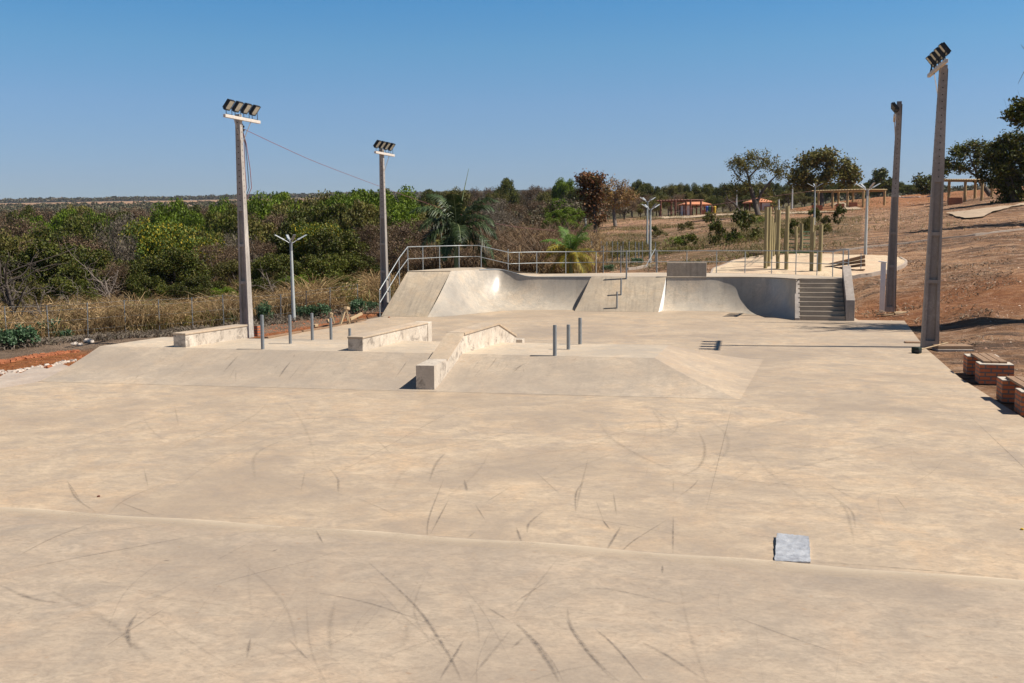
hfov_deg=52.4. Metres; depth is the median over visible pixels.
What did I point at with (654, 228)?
shrub
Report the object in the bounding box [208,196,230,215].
broadleaf tree
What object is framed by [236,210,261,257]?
broadleaf tree
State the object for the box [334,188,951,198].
ridge woodland
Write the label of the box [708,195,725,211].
broadleaf tree
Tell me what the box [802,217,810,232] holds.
shrub
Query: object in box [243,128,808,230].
power cable
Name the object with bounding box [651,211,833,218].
path
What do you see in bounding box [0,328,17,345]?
shrub
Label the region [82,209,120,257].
broadleaf tree
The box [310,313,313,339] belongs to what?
steel post
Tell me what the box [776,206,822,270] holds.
log climbing frame
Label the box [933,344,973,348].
wooden board
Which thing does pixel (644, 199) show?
park lamp
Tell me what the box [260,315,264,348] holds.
steel post
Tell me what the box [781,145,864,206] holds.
broad tree
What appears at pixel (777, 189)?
broadleaf tree
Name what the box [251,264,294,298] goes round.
bare tree
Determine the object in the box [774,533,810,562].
metal cover
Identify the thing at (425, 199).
broadleaf tree
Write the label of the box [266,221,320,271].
broadleaf tree
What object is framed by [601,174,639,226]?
yellowing tree
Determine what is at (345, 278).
broadleaf tree
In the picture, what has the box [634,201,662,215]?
broadleaf tree
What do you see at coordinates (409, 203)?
broadleaf tree
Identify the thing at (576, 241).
palm tree
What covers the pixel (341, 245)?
bush
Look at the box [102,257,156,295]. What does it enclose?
broadleaf tree
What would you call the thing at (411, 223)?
broadleaf tree
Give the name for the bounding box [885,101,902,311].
floodlight pole
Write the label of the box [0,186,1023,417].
ground
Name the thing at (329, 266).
bush
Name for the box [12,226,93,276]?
broadleaf tree
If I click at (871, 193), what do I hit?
broadleaf tree
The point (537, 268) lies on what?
dry grass
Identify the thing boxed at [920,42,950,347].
floodlight pole
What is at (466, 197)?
broadleaf tree
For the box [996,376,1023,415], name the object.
brick bench
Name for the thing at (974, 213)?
path
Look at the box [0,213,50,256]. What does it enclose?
broadleaf tree
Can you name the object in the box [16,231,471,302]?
scrub wood
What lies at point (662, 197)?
broadleaf tree
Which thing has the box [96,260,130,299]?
broadleaf tree
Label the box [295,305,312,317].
shrub
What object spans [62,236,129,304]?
bare tree
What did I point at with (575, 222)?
broadleaf tree
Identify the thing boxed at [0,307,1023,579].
skate floor
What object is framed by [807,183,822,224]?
park lamp
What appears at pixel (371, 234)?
broadleaf tree
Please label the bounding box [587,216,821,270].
green grass
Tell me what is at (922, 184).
dark bush tree
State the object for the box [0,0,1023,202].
sky
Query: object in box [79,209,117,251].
broadleaf tree
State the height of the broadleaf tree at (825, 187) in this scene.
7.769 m
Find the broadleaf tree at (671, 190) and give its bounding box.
[661,183,680,215]
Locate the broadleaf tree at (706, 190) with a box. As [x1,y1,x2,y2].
[691,183,712,202]
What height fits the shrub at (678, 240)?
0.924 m
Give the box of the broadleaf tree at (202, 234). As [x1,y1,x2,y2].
[186,230,237,266]
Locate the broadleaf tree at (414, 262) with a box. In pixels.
[389,256,424,270]
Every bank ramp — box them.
[381,271,449,316]
[575,277,665,311]
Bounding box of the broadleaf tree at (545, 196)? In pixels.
[532,191,562,205]
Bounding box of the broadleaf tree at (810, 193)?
[804,187,827,202]
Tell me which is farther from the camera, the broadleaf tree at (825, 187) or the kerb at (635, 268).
the broadleaf tree at (825, 187)
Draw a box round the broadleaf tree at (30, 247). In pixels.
[10,236,77,281]
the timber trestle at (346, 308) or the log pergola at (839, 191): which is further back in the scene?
the log pergola at (839, 191)
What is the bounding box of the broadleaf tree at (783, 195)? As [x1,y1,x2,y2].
[777,190,798,205]
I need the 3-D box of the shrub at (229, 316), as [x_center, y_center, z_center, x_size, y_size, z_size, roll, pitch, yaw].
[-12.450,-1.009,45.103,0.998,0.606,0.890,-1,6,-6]
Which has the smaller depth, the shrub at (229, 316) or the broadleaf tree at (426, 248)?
the shrub at (229, 316)
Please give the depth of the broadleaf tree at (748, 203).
215.76 m
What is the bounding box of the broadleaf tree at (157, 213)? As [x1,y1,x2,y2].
[148,202,180,227]
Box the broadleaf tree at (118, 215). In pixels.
[105,211,134,257]
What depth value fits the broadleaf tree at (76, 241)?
75.89 m
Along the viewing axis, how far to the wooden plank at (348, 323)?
38.62 m
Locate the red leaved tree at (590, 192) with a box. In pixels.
[574,168,610,235]
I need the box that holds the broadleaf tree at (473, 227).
[469,225,500,235]
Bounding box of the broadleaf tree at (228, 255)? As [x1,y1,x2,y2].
[193,242,250,283]
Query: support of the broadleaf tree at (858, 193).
on the ground at (1003, 327)
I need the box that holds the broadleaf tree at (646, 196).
[638,194,657,212]
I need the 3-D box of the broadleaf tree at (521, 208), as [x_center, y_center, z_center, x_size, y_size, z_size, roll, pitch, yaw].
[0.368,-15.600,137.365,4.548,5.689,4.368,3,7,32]
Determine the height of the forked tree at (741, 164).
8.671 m
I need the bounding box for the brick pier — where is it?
[254,325,260,336]
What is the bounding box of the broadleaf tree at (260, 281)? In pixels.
[233,277,275,296]
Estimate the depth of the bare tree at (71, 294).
47.31 m
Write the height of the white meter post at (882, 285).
2.142 m
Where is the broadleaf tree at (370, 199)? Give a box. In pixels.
[355,187,394,208]
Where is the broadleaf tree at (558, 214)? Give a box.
[543,209,576,230]
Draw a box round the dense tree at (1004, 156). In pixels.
[970,127,1023,203]
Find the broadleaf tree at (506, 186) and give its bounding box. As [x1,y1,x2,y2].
[492,177,519,211]
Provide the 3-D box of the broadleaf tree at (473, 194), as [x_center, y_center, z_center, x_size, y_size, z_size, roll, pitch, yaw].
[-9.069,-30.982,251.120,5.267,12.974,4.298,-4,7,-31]
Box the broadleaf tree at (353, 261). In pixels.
[340,253,379,281]
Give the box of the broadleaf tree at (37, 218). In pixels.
[15,214,53,235]
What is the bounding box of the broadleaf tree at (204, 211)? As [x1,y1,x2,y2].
[200,206,207,216]
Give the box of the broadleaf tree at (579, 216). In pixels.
[560,207,586,221]
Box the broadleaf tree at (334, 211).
[305,202,358,230]
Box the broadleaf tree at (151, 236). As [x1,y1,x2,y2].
[128,215,186,272]
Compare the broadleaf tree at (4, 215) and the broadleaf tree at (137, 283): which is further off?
the broadleaf tree at (4, 215)
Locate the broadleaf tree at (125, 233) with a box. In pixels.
[116,220,175,262]
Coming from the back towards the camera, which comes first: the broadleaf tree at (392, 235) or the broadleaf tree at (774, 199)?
the broadleaf tree at (774, 199)
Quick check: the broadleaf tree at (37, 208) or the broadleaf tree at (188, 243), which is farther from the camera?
the broadleaf tree at (37, 208)
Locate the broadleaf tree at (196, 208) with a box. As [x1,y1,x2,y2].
[171,199,202,216]
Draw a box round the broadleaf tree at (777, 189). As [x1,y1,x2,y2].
[765,181,783,209]
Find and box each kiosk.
[677,202,711,215]
[743,198,774,210]
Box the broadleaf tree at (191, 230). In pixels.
[144,222,207,259]
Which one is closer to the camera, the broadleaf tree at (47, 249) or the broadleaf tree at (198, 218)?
the broadleaf tree at (47, 249)
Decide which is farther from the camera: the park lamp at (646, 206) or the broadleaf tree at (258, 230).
the broadleaf tree at (258, 230)
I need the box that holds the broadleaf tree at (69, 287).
[41,276,101,307]
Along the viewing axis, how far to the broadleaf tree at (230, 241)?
77.30 m
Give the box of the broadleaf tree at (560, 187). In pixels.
[551,177,574,223]
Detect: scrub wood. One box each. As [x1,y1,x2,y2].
[1,197,636,236]
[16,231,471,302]
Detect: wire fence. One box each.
[4,284,357,335]
[591,241,656,272]
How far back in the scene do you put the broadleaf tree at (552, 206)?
148.15 m
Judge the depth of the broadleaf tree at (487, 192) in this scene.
280.02 m
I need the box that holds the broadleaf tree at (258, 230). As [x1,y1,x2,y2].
[225,214,277,262]
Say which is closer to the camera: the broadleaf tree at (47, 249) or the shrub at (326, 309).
the shrub at (326, 309)
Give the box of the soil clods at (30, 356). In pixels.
[0,350,79,363]
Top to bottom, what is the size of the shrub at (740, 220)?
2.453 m
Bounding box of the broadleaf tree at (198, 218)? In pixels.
[181,208,212,232]
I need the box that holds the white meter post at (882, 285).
[878,261,886,312]
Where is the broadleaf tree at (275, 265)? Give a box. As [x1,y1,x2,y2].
[251,252,301,283]
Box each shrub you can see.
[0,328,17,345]
[8,323,40,345]
[33,317,61,336]
[54,328,75,337]
[218,312,236,321]
[255,300,273,320]
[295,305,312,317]
[309,303,331,316]
[349,297,368,312]
[364,301,378,308]
[602,264,616,270]
[629,257,644,264]
[651,225,657,234]
[652,229,667,236]
[664,234,683,244]
[676,221,694,230]
[680,232,698,245]
[702,211,715,222]
[708,217,725,243]
[722,231,742,241]
[730,207,759,238]
[756,215,764,222]
[789,218,798,233]
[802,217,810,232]
[808,207,821,221]
[817,223,831,232]
[820,214,830,223]
[831,203,846,223]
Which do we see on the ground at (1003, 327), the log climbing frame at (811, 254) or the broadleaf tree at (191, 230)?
the broadleaf tree at (191, 230)
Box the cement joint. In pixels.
[0,507,1023,584]
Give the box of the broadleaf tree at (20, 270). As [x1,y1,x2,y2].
[0,250,50,304]
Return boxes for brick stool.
[811,205,822,210]
[848,202,856,206]
[948,198,962,204]
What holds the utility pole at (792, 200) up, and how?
on the ground at (1003, 327)
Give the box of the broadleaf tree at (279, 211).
[261,206,288,256]
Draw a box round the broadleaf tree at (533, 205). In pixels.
[523,200,553,225]
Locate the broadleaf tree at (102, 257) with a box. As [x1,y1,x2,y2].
[55,248,132,297]
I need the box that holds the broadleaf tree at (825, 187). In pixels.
[823,182,831,203]
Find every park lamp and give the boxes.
[275,235,305,321]
[639,197,655,245]
[641,204,659,262]
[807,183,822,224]
[854,183,880,254]
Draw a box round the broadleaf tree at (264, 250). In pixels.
[235,239,283,273]
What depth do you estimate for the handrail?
48.26 m
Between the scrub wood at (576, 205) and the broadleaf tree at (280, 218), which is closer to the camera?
the broadleaf tree at (280, 218)
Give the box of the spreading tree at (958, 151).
[944,136,993,196]
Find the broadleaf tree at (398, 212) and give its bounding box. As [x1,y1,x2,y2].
[373,202,420,242]
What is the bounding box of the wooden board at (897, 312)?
[892,311,906,313]
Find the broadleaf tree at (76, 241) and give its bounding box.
[58,233,114,260]
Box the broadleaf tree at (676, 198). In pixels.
[667,194,684,214]
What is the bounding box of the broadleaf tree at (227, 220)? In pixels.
[201,204,236,237]
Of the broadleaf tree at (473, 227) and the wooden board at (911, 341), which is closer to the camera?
the wooden board at (911, 341)
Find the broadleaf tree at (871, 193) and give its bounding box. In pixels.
[857,183,876,196]
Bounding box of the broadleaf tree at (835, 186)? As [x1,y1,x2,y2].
[825,182,845,201]
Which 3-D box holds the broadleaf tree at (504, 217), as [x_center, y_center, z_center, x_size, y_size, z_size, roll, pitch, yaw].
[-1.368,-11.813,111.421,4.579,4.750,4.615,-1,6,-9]
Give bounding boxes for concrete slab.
[932,348,973,351]
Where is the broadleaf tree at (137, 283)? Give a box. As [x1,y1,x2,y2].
[124,272,173,303]
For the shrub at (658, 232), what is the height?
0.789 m
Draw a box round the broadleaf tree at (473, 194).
[467,186,481,209]
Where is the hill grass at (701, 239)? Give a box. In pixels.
[576,192,970,269]
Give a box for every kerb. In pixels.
[627,264,655,269]
[710,257,744,272]
[797,228,1023,251]
[852,257,907,278]
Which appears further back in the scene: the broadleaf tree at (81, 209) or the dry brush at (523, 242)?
the broadleaf tree at (81, 209)
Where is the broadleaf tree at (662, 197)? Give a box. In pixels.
[649,194,672,216]
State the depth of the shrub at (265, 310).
44.59 m
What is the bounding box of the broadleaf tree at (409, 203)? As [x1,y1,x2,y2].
[377,185,420,218]
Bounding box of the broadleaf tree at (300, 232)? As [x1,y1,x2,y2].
[287,221,357,271]
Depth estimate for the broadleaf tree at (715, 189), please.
266.73 m
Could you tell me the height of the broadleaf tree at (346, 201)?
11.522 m
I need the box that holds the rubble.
[0,359,76,374]
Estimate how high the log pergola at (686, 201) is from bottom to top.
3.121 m
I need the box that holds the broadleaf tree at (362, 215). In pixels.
[325,199,379,242]
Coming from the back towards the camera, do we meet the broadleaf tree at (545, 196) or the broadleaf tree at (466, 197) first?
the broadleaf tree at (545, 196)
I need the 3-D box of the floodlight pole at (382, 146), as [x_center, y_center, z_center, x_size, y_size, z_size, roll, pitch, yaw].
[-5.550,-4.968,45.381,0.408,7.415,2.100,1,6,16]
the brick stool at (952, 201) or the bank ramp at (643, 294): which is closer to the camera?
the bank ramp at (643, 294)
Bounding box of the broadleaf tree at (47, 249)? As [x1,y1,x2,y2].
[12,236,98,295]
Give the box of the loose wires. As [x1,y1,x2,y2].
[243,132,251,197]
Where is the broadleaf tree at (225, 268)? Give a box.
[210,259,253,286]
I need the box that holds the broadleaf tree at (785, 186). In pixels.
[774,183,793,207]
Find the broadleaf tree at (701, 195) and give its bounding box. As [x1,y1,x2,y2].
[694,192,713,207]
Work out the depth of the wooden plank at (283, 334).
34.21 m
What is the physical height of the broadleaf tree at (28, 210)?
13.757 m
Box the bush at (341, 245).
[305,227,369,270]
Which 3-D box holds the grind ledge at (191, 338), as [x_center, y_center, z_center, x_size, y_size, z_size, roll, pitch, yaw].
[-7.860,-0.036,27.246,0.399,0.610,2.644,2,6,20]
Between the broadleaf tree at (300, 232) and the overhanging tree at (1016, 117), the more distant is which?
the overhanging tree at (1016, 117)
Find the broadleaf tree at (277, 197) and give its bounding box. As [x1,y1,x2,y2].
[247,191,302,212]
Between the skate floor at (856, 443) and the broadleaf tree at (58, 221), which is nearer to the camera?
the skate floor at (856, 443)
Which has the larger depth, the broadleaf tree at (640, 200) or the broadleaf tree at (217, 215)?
the broadleaf tree at (640, 200)
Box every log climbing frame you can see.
[763,207,777,268]
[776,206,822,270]
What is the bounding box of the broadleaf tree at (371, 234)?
[349,224,397,264]
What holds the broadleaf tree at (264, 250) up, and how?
on the ground at (1003, 327)
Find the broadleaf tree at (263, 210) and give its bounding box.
[234,189,273,222]
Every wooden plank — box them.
[265,331,301,337]
[301,326,328,331]
[315,318,363,327]
[332,319,365,326]
[350,312,362,319]
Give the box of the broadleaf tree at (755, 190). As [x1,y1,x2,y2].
[740,184,758,196]
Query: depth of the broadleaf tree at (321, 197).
117.62 m
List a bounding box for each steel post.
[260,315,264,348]
[288,315,291,343]
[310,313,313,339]
[329,318,332,339]
[553,325,556,355]
[567,324,569,349]
[578,318,581,343]
[616,292,617,307]
[620,278,621,294]
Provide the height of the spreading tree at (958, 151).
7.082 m
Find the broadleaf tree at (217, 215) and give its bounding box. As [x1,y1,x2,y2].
[204,210,222,223]
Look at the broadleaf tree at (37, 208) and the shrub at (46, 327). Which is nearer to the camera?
the shrub at (46, 327)
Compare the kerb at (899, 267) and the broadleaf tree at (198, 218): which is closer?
the kerb at (899, 267)
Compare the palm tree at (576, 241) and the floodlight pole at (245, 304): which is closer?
the floodlight pole at (245, 304)
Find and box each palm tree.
[409,169,499,267]
[540,223,597,273]
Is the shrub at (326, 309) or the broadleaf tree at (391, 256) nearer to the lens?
the shrub at (326, 309)
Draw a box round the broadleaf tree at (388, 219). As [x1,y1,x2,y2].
[369,210,401,247]
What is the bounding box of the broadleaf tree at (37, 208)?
[17,206,52,222]
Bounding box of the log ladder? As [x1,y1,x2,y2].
[783,224,815,253]
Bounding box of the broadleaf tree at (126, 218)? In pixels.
[110,212,140,259]
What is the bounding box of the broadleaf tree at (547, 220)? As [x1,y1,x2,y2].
[541,217,560,229]
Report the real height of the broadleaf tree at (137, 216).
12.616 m
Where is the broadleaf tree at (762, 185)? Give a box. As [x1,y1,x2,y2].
[752,181,766,198]
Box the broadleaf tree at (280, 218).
[251,211,286,257]
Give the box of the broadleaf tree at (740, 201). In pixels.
[737,194,753,209]
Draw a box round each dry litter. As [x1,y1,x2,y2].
[0,305,380,350]
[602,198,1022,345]
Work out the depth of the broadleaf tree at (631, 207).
158.54 m
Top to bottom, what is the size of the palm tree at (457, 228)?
6.714 m
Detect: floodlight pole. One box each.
[222,99,260,337]
[373,140,395,312]
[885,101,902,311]
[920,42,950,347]
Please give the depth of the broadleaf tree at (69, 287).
52.42 m
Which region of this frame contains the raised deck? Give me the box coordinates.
[408,267,842,303]
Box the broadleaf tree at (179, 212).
[155,196,192,225]
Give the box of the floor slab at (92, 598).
[0,509,1023,682]
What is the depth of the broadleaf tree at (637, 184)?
245.84 m
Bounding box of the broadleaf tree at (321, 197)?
[297,189,336,210]
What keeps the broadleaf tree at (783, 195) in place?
on the ground at (1003, 327)
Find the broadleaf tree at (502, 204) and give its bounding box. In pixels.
[478,197,514,236]
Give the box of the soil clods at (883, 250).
[592,195,1023,375]
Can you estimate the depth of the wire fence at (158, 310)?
41.41 m
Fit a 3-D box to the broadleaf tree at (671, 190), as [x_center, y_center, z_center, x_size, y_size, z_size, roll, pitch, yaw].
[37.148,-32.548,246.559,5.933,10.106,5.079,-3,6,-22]
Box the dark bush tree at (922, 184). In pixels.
[908,172,931,194]
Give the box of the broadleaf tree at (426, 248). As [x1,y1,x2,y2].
[399,240,441,256]
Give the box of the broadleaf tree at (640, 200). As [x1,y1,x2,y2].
[630,196,653,216]
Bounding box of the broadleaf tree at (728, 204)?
[721,197,737,212]
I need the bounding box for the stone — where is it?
[83,338,93,342]
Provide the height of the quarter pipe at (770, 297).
2.027 m
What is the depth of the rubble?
27.97 m
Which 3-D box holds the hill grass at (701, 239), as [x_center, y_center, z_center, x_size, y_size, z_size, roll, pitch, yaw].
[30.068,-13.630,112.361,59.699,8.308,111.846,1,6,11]
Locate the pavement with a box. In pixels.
[0,364,67,387]
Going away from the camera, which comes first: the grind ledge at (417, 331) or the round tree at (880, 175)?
the grind ledge at (417, 331)
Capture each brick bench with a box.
[963,353,1013,384]
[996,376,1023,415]
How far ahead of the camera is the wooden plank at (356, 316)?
38.89 m
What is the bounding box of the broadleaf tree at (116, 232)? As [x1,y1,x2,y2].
[93,218,136,261]
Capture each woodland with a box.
[0,184,1023,220]
[0,190,615,202]
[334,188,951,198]
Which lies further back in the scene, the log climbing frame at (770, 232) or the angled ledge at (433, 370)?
the log climbing frame at (770, 232)
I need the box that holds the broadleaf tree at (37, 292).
[0,280,52,310]
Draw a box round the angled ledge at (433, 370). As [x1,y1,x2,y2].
[416,322,524,389]
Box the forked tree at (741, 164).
[715,147,794,215]
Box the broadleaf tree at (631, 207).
[615,200,640,219]
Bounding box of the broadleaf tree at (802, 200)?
[793,196,812,206]
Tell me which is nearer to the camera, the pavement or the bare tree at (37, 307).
the pavement
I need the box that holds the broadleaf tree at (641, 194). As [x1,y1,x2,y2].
[620,189,646,216]
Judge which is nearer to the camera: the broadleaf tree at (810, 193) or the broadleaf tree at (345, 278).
the broadleaf tree at (345, 278)
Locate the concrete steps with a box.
[795,266,854,320]
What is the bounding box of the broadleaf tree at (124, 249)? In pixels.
[110,229,145,262]
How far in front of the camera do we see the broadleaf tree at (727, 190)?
235.89 m
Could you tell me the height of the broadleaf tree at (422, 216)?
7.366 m
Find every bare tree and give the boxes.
[0,236,78,325]
[0,275,72,320]
[52,278,95,308]
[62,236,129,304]
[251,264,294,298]
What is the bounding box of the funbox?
[39,337,762,398]
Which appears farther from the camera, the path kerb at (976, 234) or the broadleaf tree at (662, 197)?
the broadleaf tree at (662, 197)
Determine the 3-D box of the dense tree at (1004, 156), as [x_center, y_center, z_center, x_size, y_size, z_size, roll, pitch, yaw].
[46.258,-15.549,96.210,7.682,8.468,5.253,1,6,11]
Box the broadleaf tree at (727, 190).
[720,183,740,207]
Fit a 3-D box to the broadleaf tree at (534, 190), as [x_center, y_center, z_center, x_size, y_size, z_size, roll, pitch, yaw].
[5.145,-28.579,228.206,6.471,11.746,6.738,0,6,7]
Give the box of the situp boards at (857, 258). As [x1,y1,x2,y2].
[825,255,864,270]
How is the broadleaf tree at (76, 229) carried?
on the ground at (1003, 327)
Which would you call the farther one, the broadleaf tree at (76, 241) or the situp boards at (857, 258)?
the broadleaf tree at (76, 241)
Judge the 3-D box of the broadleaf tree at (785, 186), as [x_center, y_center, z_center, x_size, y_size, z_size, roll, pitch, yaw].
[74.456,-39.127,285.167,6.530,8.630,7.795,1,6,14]
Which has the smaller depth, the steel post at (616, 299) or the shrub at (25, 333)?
the shrub at (25, 333)
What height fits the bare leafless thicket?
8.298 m
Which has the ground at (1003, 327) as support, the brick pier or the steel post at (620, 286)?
the brick pier
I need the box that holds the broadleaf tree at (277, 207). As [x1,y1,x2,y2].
[270,197,309,218]
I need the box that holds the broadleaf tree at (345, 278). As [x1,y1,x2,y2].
[318,274,362,292]
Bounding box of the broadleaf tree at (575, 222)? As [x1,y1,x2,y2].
[562,220,581,228]
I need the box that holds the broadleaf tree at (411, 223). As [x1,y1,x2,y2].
[392,217,433,249]
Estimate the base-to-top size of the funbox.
0.927 m
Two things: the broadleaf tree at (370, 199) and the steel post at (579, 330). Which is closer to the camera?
the steel post at (579, 330)
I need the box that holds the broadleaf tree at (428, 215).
[424,202,468,223]
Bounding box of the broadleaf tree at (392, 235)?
[365,224,431,261]
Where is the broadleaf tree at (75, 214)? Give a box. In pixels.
[51,212,90,235]
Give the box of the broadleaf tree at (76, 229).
[57,214,116,252]
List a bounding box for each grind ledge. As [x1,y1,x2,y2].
[172,324,247,346]
[347,321,431,350]
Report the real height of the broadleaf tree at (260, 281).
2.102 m
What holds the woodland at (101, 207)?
on the ground at (1003, 327)
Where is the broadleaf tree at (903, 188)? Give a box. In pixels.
[899,184,916,194]
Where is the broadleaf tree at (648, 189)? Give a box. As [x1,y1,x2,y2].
[640,184,666,214]
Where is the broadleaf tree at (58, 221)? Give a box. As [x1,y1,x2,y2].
[47,208,76,231]
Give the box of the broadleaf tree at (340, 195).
[318,188,365,209]
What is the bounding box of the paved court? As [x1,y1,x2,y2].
[712,253,904,276]
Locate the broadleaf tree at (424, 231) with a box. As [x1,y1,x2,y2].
[416,225,453,251]
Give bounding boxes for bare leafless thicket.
[466,196,491,218]
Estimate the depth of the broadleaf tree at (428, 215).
110.48 m
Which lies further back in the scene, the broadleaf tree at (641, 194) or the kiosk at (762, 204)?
the broadleaf tree at (641, 194)
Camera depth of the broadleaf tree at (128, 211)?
198.00 m
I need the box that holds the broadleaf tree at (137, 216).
[117,207,150,224]
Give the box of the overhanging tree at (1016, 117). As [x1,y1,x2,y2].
[997,45,1023,130]
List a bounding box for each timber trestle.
[326,312,334,323]
[339,306,350,323]
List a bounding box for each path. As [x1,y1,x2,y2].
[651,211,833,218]
[834,202,861,209]
[946,203,1023,217]
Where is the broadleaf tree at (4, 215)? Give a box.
[0,209,19,232]
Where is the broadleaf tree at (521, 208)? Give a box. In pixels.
[502,202,532,227]
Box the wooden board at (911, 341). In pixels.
[904,341,919,342]
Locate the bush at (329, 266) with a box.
[293,252,349,287]
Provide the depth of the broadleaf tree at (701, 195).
213.18 m
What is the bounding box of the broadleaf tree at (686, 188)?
[683,182,696,198]
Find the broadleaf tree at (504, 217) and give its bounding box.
[484,210,517,234]
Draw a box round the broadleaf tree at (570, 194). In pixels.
[565,187,583,203]
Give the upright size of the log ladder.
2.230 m
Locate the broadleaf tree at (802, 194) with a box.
[784,186,804,207]
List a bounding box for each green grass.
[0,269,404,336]
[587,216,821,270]
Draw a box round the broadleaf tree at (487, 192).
[478,186,493,198]
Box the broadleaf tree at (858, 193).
[849,184,866,198]
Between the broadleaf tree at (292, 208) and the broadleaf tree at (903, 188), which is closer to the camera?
the broadleaf tree at (292, 208)
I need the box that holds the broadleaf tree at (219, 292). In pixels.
[209,286,237,307]
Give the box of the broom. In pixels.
[911,342,947,352]
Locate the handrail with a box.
[379,245,848,316]
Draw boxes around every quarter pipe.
[428,270,590,316]
[662,262,795,319]
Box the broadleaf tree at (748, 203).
[741,195,757,206]
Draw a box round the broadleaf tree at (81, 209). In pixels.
[55,204,96,219]
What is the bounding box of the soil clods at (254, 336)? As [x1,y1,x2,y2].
[1,309,376,372]
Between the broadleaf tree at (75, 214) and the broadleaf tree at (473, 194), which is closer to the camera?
the broadleaf tree at (75, 214)
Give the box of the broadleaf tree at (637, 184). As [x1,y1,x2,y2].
[630,179,646,215]
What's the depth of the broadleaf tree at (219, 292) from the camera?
49.82 m
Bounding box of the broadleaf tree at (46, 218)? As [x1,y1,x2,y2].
[27,207,67,226]
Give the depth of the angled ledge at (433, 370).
24.09 m
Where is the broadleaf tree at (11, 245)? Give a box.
[0,228,33,277]
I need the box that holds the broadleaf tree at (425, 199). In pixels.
[415,189,444,216]
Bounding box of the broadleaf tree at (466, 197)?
[439,186,471,206]
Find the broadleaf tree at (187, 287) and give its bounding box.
[170,274,226,303]
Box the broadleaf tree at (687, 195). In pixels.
[677,191,695,208]
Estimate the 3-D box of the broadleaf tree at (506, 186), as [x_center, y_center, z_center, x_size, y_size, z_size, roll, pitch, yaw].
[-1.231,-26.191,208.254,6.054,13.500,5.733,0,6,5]
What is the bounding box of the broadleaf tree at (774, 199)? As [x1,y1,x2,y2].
[768,197,781,207]
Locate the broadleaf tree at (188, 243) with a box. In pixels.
[153,234,226,280]
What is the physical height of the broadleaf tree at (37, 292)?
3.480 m
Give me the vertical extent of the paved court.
1.379 m
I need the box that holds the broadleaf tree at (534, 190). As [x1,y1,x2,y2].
[521,185,543,209]
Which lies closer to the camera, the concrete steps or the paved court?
the concrete steps
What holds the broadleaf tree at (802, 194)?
on the ground at (1003, 327)
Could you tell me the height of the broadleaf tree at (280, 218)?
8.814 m
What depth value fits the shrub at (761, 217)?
103.67 m
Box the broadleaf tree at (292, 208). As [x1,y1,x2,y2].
[287,203,314,212]
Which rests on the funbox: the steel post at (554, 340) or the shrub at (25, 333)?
the steel post at (554, 340)
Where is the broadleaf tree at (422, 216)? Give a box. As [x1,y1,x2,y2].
[411,212,446,230]
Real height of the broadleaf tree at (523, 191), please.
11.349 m
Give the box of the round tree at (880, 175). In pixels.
[865,167,891,196]
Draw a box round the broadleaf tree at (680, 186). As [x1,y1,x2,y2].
[675,182,689,213]
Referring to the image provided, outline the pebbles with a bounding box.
[612,199,1020,369]
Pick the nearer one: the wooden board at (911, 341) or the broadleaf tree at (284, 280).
the wooden board at (911, 341)
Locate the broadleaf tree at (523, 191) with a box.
[518,189,534,206]
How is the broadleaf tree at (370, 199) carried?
on the ground at (1003, 327)
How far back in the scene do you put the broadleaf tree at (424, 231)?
69.52 m
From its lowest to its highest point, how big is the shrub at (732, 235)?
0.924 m
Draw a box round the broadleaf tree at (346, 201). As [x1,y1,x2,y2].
[329,192,363,208]
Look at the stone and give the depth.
34.83 m
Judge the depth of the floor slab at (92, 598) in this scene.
9.05 m
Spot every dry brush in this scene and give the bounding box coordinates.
[358,213,631,273]
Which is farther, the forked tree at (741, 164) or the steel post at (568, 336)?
the forked tree at (741, 164)
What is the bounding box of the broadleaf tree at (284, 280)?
[274,274,315,293]
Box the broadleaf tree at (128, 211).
[106,206,146,221]
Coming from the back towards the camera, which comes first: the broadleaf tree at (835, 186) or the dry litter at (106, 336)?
the broadleaf tree at (835, 186)
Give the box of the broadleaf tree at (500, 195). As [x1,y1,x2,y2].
[481,190,507,210]
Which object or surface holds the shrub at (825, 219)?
on the ground at (1003, 327)
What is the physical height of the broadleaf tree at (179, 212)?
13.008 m
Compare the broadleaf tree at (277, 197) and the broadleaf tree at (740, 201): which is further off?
the broadleaf tree at (740, 201)
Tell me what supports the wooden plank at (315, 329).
on the skate floor at (856, 443)
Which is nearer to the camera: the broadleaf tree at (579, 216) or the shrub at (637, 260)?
the shrub at (637, 260)
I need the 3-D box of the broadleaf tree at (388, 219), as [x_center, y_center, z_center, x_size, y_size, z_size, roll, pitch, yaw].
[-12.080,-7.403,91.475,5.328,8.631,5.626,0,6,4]
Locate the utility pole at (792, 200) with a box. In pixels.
[791,189,792,208]
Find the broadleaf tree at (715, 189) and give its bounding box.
[711,184,732,211]
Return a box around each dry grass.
[0,263,408,337]
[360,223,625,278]
[391,230,600,277]
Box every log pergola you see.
[656,199,703,215]
[812,189,886,207]
[944,179,992,202]
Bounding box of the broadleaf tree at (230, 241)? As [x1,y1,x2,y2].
[216,228,260,260]
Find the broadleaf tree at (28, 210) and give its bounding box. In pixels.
[1,204,35,238]
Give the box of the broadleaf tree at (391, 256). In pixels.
[363,248,408,277]
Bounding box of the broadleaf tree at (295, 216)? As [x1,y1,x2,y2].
[276,201,327,234]
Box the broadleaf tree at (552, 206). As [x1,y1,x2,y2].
[541,198,574,215]
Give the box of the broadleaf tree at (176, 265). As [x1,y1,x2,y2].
[145,246,213,290]

